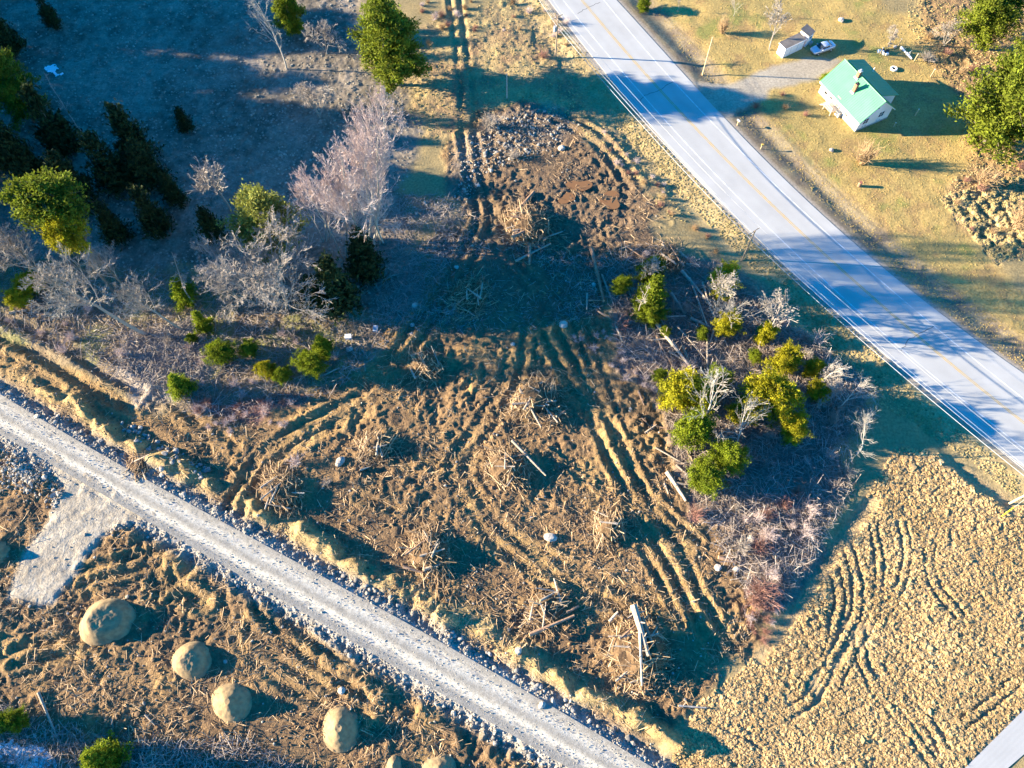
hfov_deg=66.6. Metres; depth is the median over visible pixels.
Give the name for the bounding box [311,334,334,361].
young fir
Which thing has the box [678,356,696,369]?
bush
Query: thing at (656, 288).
young fir
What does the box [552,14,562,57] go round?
utility pole
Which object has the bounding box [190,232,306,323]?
bare tree
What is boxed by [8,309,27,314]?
log
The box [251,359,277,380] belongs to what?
conifer
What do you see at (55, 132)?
dark conifer
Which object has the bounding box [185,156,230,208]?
bare tree
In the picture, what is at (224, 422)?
bush
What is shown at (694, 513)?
bush
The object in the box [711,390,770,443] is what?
bare tree
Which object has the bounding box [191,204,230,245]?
dark conifer
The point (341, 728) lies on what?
sand pile
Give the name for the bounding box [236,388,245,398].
bush
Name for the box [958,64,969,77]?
bush
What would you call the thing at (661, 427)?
log
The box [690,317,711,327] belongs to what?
log
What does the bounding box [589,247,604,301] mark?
log
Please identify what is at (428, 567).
log
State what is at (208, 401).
bush
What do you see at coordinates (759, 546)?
bush
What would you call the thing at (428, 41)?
bush
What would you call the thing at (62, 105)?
bare tree
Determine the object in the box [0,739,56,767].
snow
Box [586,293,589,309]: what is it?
log
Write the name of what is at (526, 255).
log
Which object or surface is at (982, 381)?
paved road
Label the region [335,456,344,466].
boulder
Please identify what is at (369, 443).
brush pile
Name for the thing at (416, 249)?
fallen branches
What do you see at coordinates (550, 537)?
boulder
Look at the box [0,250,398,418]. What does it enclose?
fallen branches
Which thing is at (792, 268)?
power line
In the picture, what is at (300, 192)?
bare tree
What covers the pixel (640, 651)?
log
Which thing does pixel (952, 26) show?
bare tree
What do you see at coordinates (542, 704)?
boulder
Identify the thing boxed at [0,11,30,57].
dark conifer
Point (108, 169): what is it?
dark conifer
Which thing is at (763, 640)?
bush
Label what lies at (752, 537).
boulder
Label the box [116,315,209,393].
pale branches
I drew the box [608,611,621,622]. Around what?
log
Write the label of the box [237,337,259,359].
conifer
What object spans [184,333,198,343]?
conifer
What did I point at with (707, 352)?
log
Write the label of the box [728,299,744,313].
bush
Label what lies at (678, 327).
log
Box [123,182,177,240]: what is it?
dark conifer
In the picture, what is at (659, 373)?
conifer
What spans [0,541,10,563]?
sand pile
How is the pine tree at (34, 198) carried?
on the ground at (426, 164)
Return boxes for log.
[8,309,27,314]
[37,692,56,736]
[91,732,126,753]
[260,476,277,487]
[260,482,280,499]
[264,503,290,508]
[318,367,338,377]
[403,565,421,572]
[405,537,428,554]
[420,548,444,556]
[422,563,440,571]
[430,543,437,557]
[500,453,525,459]
[511,230,524,238]
[511,439,545,475]
[512,400,556,404]
[514,191,534,212]
[515,243,549,261]
[519,388,541,427]
[524,242,530,264]
[529,604,533,620]
[529,614,574,636]
[536,585,553,591]
[540,591,556,600]
[542,602,547,626]
[552,578,562,605]
[566,605,578,613]
[581,278,611,281]
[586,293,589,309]
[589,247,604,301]
[599,519,617,524]
[601,274,614,305]
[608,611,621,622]
[613,643,629,647]
[615,323,622,341]
[615,670,627,681]
[619,624,635,639]
[624,244,644,258]
[627,604,651,656]
[635,633,643,685]
[637,390,644,404]
[640,614,653,646]
[643,659,654,671]
[649,324,675,372]
[651,424,672,429]
[655,323,690,366]
[655,447,683,463]
[660,319,678,348]
[665,315,685,317]
[665,470,686,500]
[668,350,683,360]
[670,292,685,313]
[676,326,709,363]
[678,704,706,707]
[680,270,712,305]
[681,345,692,369]
[685,308,692,338]
[686,299,713,319]
[690,277,707,326]
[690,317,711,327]
[691,362,706,374]
[702,281,709,305]
[706,328,710,373]
[709,306,727,346]
[709,329,714,344]
[718,555,745,564]
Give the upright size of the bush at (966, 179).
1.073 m
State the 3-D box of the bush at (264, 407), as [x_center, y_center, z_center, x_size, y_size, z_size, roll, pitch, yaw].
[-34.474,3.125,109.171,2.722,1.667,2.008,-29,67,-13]
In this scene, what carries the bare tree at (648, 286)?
on the ground at (426, 164)
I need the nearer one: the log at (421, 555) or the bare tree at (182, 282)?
the log at (421, 555)
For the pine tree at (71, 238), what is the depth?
104.31 m
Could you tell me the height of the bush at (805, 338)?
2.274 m
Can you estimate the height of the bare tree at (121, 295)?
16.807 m
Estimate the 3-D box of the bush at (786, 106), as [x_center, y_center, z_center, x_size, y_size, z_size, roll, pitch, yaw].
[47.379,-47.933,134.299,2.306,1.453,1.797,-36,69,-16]
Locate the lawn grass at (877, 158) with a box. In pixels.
[652,0,1023,366]
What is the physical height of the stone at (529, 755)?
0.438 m
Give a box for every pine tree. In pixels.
[0,45,51,131]
[0,165,105,272]
[31,209,114,293]
[213,178,311,273]
[346,0,432,101]
[943,42,1023,169]
[954,0,1023,55]
[1002,35,1023,58]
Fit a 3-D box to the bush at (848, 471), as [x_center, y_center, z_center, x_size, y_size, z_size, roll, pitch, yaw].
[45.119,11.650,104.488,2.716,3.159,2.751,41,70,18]
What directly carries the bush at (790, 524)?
on the ground at (426, 164)
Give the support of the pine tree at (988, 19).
on the ground at (426, 164)
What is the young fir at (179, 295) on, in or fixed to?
on the ground at (426, 164)
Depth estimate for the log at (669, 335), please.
114.56 m
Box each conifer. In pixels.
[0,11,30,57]
[0,119,50,182]
[0,138,11,173]
[0,283,34,311]
[0,702,31,736]
[10,267,45,296]
[15,77,84,159]
[31,0,63,29]
[40,148,100,221]
[77,127,137,199]
[91,199,136,251]
[100,97,165,162]
[119,137,177,194]
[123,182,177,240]
[156,172,191,210]
[172,105,196,133]
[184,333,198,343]
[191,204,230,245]
[199,337,238,367]
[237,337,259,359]
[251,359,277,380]
[269,0,306,36]
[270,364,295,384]
[290,348,328,381]
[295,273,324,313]
[311,249,368,326]
[341,225,390,290]
[608,274,633,295]
[633,254,671,285]
[633,297,671,327]
[636,0,651,12]
[651,368,667,381]
[656,365,719,413]
[660,323,671,336]
[667,403,723,453]
[686,452,730,500]
[694,324,709,340]
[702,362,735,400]
[705,437,751,477]
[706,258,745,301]
[710,306,746,337]
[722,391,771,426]
[737,358,806,428]
[748,346,761,365]
[751,319,780,346]
[766,339,811,376]
[777,407,816,446]
[802,355,826,377]
[805,376,837,406]
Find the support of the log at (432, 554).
on the brush pile at (442, 557)
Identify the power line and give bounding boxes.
[539,0,1023,475]
[541,0,1023,469]
[544,2,1021,467]
[553,0,1023,452]
[559,21,1019,461]
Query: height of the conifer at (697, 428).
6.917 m
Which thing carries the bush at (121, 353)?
on the ground at (426, 164)
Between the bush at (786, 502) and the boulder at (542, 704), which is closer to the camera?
the boulder at (542, 704)
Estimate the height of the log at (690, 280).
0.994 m
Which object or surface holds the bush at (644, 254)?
on the ground at (426, 164)
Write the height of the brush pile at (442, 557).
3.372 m
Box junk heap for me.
[877,49,888,55]
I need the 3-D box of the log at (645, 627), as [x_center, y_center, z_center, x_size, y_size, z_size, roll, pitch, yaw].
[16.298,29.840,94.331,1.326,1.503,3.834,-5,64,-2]
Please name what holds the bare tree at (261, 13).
on the ground at (426, 164)
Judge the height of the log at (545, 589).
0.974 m
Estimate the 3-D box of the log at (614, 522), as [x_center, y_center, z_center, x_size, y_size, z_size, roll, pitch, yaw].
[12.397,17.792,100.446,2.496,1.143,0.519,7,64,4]
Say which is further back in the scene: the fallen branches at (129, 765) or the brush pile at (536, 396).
the brush pile at (536, 396)
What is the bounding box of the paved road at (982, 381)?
[549,0,1023,466]
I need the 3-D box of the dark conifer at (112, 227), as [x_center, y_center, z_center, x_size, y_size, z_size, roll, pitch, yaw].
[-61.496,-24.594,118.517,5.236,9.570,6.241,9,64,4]
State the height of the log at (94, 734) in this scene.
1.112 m
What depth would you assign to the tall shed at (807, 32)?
140.03 m
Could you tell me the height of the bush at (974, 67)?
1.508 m
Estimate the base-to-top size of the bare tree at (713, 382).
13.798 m
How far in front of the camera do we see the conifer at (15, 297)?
114.92 m
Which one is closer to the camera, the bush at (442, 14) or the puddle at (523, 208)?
the puddle at (523, 208)
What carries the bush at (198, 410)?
on the ground at (426, 164)
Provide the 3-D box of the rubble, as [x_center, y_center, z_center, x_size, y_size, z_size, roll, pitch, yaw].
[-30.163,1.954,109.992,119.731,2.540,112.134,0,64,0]
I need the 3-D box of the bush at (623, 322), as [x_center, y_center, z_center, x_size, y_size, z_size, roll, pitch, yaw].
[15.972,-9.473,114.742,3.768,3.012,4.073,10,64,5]
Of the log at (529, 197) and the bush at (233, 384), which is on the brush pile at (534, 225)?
the log at (529, 197)
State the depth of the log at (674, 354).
113.05 m
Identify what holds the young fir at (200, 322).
on the ground at (426, 164)
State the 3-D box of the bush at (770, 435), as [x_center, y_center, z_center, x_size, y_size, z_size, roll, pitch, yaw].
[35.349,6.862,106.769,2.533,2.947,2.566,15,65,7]
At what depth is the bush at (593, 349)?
113.70 m
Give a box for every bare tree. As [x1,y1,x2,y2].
[0,219,71,297]
[0,222,25,271]
[18,241,147,335]
[44,73,78,128]
[76,229,138,298]
[109,271,183,329]
[171,254,196,305]
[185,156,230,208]
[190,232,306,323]
[191,198,336,332]
[241,0,287,69]
[287,160,401,260]
[289,80,337,117]
[290,181,357,241]
[299,85,408,247]
[302,20,346,53]
[635,285,649,317]
[639,254,665,277]
[685,364,731,420]
[702,263,742,304]
[708,291,770,326]
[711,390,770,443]
[757,287,799,327]
[764,0,792,49]
[811,363,845,408]
[821,356,851,389]
[827,374,876,407]
[849,409,878,459]
[886,24,899,47]
[931,18,965,45]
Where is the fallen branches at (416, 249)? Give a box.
[373,187,458,326]
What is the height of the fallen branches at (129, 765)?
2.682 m
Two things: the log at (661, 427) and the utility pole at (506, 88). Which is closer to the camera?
the log at (661, 427)
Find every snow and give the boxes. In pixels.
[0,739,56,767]
[44,64,63,75]
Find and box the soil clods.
[0,111,757,767]
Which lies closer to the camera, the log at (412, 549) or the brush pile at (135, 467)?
the log at (412, 549)
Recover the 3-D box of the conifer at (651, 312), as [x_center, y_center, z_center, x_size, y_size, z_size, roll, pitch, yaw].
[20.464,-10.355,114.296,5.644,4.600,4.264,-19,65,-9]
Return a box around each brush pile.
[120,446,152,481]
[248,451,313,539]
[345,422,406,465]
[393,515,462,590]
[400,343,450,390]
[436,267,504,337]
[469,434,539,498]
[490,189,567,266]
[496,367,573,433]
[517,583,571,640]
[535,399,570,433]
[574,503,642,554]
[586,588,684,711]
[645,233,693,286]
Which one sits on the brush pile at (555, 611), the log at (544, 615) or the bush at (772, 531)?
the log at (544, 615)
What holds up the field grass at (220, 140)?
on the ground at (426, 164)
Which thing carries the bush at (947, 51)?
on the ground at (426, 164)
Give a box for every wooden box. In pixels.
[345,334,351,339]
[373,325,377,332]
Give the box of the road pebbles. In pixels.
[0,391,663,767]
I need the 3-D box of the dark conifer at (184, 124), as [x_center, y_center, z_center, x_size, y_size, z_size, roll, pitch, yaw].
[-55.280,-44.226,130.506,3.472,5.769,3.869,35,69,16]
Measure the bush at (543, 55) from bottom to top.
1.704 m
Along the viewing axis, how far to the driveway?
137.50 m
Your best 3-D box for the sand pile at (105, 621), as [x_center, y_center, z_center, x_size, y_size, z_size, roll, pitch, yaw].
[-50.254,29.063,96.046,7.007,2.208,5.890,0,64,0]
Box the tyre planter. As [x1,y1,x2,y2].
[890,66,897,71]
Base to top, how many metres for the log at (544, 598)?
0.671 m
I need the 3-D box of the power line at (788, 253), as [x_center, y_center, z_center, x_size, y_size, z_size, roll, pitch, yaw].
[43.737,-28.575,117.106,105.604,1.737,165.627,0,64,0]
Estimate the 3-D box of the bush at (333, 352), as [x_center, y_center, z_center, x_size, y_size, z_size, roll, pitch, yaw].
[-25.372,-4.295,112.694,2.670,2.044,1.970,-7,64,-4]
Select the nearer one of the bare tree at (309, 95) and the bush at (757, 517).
the bush at (757, 517)
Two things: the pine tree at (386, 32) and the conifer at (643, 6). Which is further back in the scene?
the conifer at (643, 6)
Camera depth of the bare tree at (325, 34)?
137.23 m
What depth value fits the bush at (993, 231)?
122.92 m
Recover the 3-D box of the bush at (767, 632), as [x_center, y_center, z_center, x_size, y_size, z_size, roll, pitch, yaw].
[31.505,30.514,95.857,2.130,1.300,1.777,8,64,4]
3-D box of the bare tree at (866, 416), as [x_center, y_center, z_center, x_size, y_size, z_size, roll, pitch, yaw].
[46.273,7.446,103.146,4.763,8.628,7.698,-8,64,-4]
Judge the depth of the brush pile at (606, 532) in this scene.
101.01 m
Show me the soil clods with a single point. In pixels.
(76, 613)
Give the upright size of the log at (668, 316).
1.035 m
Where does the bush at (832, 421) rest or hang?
on the ground at (426, 164)
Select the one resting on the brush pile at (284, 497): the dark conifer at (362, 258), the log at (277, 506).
the log at (277, 506)
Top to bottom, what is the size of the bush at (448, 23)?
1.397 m
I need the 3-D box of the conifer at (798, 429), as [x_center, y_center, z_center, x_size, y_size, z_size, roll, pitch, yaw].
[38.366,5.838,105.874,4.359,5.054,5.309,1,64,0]
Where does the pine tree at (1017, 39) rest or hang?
on the ground at (426, 164)
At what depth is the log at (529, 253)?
120.17 m
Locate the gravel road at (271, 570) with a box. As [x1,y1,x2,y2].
[0,394,651,767]
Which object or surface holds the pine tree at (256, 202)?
on the ground at (426, 164)
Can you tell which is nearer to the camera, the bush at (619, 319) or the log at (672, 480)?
the log at (672, 480)
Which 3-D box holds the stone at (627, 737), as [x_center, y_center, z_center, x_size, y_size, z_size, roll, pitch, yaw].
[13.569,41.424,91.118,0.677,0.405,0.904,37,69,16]
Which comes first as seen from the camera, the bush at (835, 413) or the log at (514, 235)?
the bush at (835, 413)
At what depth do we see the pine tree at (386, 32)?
126.98 m
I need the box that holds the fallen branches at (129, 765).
[0,695,314,767]
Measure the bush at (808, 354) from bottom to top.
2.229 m
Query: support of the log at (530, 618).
on the brush pile at (555, 611)
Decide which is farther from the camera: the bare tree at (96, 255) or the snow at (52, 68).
the snow at (52, 68)
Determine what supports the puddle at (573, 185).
on the ground at (426, 164)
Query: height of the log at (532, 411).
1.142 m
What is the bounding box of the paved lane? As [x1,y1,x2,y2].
[965,710,1023,767]
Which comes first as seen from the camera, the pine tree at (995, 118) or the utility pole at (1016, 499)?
the utility pole at (1016, 499)
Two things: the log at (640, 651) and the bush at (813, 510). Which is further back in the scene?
the bush at (813, 510)
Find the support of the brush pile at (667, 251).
on the ground at (426, 164)
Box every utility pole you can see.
[506,74,507,98]
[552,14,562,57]
[702,37,712,75]
[741,227,759,260]
[1008,495,1023,504]
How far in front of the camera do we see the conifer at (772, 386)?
103.79 m
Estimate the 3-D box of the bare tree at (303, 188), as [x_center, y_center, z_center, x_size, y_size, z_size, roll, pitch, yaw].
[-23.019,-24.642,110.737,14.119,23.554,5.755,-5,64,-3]
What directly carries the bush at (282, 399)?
on the ground at (426, 164)
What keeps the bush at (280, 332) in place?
on the ground at (426, 164)
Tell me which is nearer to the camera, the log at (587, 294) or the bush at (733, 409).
the bush at (733, 409)
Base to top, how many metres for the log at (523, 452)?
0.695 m
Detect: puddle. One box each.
[507,204,532,211]
[558,192,574,203]
[566,181,592,190]
[599,191,619,208]
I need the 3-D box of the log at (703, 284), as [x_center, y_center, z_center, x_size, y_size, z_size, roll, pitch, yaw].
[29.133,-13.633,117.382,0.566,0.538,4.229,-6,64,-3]
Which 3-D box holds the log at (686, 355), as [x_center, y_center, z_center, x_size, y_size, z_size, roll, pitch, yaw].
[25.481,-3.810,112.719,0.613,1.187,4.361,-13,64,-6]
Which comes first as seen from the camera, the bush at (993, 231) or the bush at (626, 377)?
the bush at (626, 377)
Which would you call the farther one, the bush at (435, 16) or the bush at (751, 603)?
the bush at (435, 16)
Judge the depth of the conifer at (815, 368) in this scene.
110.14 m
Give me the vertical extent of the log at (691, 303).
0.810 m
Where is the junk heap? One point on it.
(885, 52)
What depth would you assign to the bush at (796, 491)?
103.86 m
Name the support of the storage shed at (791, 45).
on the ground at (426, 164)
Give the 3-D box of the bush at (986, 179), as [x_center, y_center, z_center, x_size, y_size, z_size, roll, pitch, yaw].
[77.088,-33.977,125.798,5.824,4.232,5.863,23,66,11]
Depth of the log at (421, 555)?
98.90 m
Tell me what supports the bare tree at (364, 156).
on the ground at (426, 164)
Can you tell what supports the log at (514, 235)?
on the brush pile at (534, 225)
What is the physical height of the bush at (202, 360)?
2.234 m
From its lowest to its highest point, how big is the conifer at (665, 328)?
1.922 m
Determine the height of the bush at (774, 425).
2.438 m
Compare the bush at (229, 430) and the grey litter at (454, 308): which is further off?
the grey litter at (454, 308)
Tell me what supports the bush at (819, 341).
on the ground at (426, 164)
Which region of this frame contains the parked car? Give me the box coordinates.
[810,40,835,55]
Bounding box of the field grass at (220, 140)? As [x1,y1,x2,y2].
[0,0,415,318]
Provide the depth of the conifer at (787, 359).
109.45 m
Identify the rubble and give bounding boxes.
[0,106,750,767]
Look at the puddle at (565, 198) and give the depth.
126.06 m
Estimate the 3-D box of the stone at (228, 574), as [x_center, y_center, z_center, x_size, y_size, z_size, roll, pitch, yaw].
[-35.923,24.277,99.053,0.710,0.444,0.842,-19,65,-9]
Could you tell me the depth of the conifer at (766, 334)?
112.40 m
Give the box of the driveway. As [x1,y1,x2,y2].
[693,58,839,118]
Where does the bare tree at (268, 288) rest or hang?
on the ground at (426, 164)
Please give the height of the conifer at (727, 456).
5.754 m
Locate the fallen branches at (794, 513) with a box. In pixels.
[590,241,883,615]
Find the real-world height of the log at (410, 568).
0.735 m
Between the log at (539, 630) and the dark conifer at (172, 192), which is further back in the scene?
the dark conifer at (172, 192)
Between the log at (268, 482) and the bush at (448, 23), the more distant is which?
the bush at (448, 23)
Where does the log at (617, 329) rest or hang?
on the ground at (426, 164)
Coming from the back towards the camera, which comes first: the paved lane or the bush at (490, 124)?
the bush at (490, 124)
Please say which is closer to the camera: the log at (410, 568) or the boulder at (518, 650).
the boulder at (518, 650)
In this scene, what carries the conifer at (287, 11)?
on the ground at (426, 164)
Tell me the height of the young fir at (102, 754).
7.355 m
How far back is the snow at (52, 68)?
139.17 m
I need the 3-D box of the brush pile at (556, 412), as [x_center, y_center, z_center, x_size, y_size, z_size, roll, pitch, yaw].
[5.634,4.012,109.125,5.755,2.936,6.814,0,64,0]
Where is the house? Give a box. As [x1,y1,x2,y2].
[818,59,898,131]
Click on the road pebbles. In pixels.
(308, 599)
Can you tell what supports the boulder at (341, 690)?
on the ground at (426, 164)
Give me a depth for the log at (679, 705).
92.11 m
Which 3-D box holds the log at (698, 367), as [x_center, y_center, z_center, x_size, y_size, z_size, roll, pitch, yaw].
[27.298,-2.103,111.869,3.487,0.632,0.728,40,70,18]
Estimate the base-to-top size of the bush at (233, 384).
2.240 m
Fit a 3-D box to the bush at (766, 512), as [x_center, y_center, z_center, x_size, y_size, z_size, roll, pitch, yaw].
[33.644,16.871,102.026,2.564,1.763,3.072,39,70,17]
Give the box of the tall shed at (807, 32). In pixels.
[800,24,815,46]
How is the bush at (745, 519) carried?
on the ground at (426, 164)
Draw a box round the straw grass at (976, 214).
[400,0,1023,495]
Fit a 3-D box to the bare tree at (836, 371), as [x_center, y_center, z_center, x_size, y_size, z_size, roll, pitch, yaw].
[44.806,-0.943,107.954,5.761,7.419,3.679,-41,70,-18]
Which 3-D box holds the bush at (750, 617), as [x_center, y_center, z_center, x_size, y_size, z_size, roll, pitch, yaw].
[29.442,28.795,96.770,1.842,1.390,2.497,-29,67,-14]
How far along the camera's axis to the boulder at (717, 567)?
99.47 m
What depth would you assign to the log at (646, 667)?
92.81 m
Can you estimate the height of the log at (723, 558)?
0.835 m
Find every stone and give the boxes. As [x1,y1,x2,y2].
[173,448,178,453]
[226,571,231,577]
[527,752,533,758]
[625,734,630,741]
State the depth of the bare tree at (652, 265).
113.98 m
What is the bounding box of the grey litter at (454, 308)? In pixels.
[392,202,604,335]
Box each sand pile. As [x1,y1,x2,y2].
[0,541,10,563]
[79,598,135,645]
[171,641,211,680]
[211,683,251,722]
[323,705,361,752]
[385,755,401,767]
[420,753,456,767]
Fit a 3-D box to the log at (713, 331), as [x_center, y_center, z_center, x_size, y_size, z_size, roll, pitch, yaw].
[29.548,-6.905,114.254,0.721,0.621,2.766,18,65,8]
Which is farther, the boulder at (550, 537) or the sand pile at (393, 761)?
the boulder at (550, 537)
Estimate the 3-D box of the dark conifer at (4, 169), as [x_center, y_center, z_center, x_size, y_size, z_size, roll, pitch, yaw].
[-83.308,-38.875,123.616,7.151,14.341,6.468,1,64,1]
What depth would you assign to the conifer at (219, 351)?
110.03 m
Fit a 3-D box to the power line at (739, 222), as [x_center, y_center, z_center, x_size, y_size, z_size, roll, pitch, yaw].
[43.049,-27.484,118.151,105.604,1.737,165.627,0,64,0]
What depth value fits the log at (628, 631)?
94.33 m
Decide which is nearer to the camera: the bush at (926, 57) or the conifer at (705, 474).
the conifer at (705, 474)
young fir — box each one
[78,730,134,767]
[165,370,199,403]
[166,274,197,314]
[190,309,214,335]
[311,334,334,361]
[629,274,670,322]
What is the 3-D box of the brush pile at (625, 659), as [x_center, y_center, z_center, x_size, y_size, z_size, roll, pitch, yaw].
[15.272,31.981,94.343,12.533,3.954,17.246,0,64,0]
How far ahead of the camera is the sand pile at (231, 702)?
91.88 m
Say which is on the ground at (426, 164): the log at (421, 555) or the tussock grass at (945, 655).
the tussock grass at (945, 655)
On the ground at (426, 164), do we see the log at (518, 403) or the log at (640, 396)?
the log at (640, 396)
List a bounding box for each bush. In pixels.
[32,325,45,336]
[51,342,69,353]
[55,254,69,270]
[57,327,77,341]
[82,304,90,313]
[114,345,129,357]
[160,327,175,345]
[192,405,202,413]
[194,353,205,365]
[201,396,211,405]
[221,417,231,427]
[224,427,233,438]
[227,375,240,387]
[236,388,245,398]
[255,395,268,404]
[257,399,271,413]
[274,326,285,337]
[277,422,286,426]
[278,394,286,405]
[284,323,298,338]
[285,451,307,468]
[319,478,330,486]
[330,349,342,357]
[424,37,433,46]
[431,11,437,20]
[435,9,446,19]
[438,23,444,29]
[443,19,451,26]
[451,9,461,17]
[480,111,503,133]
[500,147,521,158]
[525,5,532,12]
[539,48,549,57]
[587,343,598,352]
[609,311,632,329]
[613,315,629,325]
[620,373,632,381]
[641,247,650,256]
[670,296,681,311]
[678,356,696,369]
[684,501,706,523]
[715,11,732,37]
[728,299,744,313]
[734,534,752,556]
[740,573,786,614]
[741,515,751,525]
[741,590,766,613]
[742,608,754,624]
[747,507,766,522]
[750,528,775,556]
[751,99,762,108]
[756,526,783,544]
[758,599,768,610]
[759,526,772,542]
[759,634,769,647]
[760,504,777,522]
[761,427,778,442]
[761,563,781,581]
[761,627,772,638]
[762,615,776,626]
[770,421,781,434]
[775,495,792,515]
[780,317,789,328]
[782,101,790,108]
[786,521,795,530]
[791,484,807,499]
[796,516,820,541]
[801,330,812,341]
[804,346,813,359]
[805,327,836,345]
[805,498,821,520]
[824,447,838,465]
[825,411,841,425]
[827,404,842,420]
[836,400,845,409]
[839,465,859,481]
[849,136,886,164]
[914,49,936,61]
[925,32,937,39]
[942,46,952,54]
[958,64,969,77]
[964,175,971,182]
[968,62,979,71]
[973,161,1004,189]
[977,182,986,191]
[990,226,999,233]
[1001,199,1023,234]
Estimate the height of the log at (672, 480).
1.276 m
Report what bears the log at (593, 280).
on the ground at (426, 164)
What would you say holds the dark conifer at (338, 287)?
on the ground at (426, 164)
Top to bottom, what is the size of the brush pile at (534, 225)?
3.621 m
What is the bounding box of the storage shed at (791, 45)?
[777,33,806,57]
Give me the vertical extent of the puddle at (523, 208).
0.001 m
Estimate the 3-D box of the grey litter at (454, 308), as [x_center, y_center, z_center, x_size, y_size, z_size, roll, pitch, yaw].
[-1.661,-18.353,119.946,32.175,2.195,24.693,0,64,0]
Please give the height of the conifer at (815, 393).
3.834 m
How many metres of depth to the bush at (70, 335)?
113.83 m
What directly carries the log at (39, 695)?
on the ground at (426, 164)
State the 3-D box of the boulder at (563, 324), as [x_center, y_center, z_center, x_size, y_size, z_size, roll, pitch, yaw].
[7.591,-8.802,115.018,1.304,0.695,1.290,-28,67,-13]
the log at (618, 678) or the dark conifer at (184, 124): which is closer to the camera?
the log at (618, 678)
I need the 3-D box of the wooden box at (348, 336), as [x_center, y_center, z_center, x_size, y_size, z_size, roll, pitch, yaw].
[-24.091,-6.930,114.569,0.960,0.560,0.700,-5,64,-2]
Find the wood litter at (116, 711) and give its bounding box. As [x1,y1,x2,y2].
[0,107,755,767]
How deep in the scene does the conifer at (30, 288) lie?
115.75 m
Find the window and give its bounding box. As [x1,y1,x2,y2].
[842,110,849,118]
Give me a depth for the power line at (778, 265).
114.82 m
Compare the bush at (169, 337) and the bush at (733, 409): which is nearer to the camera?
the bush at (733, 409)
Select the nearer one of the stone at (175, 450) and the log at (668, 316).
the stone at (175, 450)
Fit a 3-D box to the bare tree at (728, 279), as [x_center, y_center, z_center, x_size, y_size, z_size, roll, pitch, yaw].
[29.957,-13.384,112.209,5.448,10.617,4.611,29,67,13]
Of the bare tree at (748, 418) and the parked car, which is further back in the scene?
the parked car
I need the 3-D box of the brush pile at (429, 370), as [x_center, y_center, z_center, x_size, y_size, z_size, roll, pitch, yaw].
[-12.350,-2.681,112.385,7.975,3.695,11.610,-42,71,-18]
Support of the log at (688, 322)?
on the ground at (426, 164)
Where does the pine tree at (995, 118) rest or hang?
on the ground at (426, 164)
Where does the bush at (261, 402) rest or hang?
on the ground at (426, 164)
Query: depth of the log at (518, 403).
108.31 m
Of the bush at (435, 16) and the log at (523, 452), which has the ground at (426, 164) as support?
the bush at (435, 16)
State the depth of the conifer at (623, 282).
115.68 m
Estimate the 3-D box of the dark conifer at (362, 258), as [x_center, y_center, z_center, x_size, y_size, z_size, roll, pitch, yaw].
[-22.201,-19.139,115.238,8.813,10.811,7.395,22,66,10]
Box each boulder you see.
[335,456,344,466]
[338,687,345,694]
[515,647,521,655]
[538,701,545,708]
[544,533,556,541]
[558,145,564,150]
[559,321,567,327]
[714,564,721,570]
[747,535,754,542]
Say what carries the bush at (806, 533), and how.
on the ground at (426, 164)
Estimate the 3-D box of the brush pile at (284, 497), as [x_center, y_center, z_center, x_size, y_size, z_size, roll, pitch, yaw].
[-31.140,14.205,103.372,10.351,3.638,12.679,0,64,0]
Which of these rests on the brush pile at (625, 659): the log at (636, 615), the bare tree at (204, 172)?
the log at (636, 615)
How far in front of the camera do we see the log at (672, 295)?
117.18 m
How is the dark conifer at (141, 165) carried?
on the ground at (426, 164)
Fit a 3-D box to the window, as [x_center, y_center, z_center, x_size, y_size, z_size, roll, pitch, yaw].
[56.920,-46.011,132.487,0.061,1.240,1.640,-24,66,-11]
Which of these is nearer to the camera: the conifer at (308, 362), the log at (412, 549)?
the log at (412, 549)
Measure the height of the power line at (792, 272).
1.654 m
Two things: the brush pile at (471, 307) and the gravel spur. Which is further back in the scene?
the brush pile at (471, 307)
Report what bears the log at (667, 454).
on the ground at (426, 164)
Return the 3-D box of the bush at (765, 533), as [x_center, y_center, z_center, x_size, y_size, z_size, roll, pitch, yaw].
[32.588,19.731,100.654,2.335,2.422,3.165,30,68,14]
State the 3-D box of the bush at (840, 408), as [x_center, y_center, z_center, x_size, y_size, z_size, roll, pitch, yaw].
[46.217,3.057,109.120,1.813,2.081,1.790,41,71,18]
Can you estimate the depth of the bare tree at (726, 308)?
111.11 m
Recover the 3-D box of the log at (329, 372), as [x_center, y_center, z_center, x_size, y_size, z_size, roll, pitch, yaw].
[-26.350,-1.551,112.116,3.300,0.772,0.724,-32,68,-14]
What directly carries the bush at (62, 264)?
on the ground at (426, 164)
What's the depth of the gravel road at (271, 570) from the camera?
97.20 m
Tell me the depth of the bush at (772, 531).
100.45 m
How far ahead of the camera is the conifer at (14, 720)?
89.67 m
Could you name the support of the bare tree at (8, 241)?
on the ground at (426, 164)
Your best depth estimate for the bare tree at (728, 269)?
115.06 m
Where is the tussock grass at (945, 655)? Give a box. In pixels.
[672,446,1023,767]
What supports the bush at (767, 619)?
on the ground at (426, 164)
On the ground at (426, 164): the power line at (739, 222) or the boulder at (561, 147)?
the boulder at (561, 147)
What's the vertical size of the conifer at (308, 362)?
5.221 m
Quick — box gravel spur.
[10,450,139,603]
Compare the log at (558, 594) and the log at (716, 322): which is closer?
the log at (558, 594)
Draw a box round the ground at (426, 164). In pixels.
[0,0,1023,767]
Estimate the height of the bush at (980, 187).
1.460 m
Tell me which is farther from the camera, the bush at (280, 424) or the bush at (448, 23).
the bush at (448, 23)

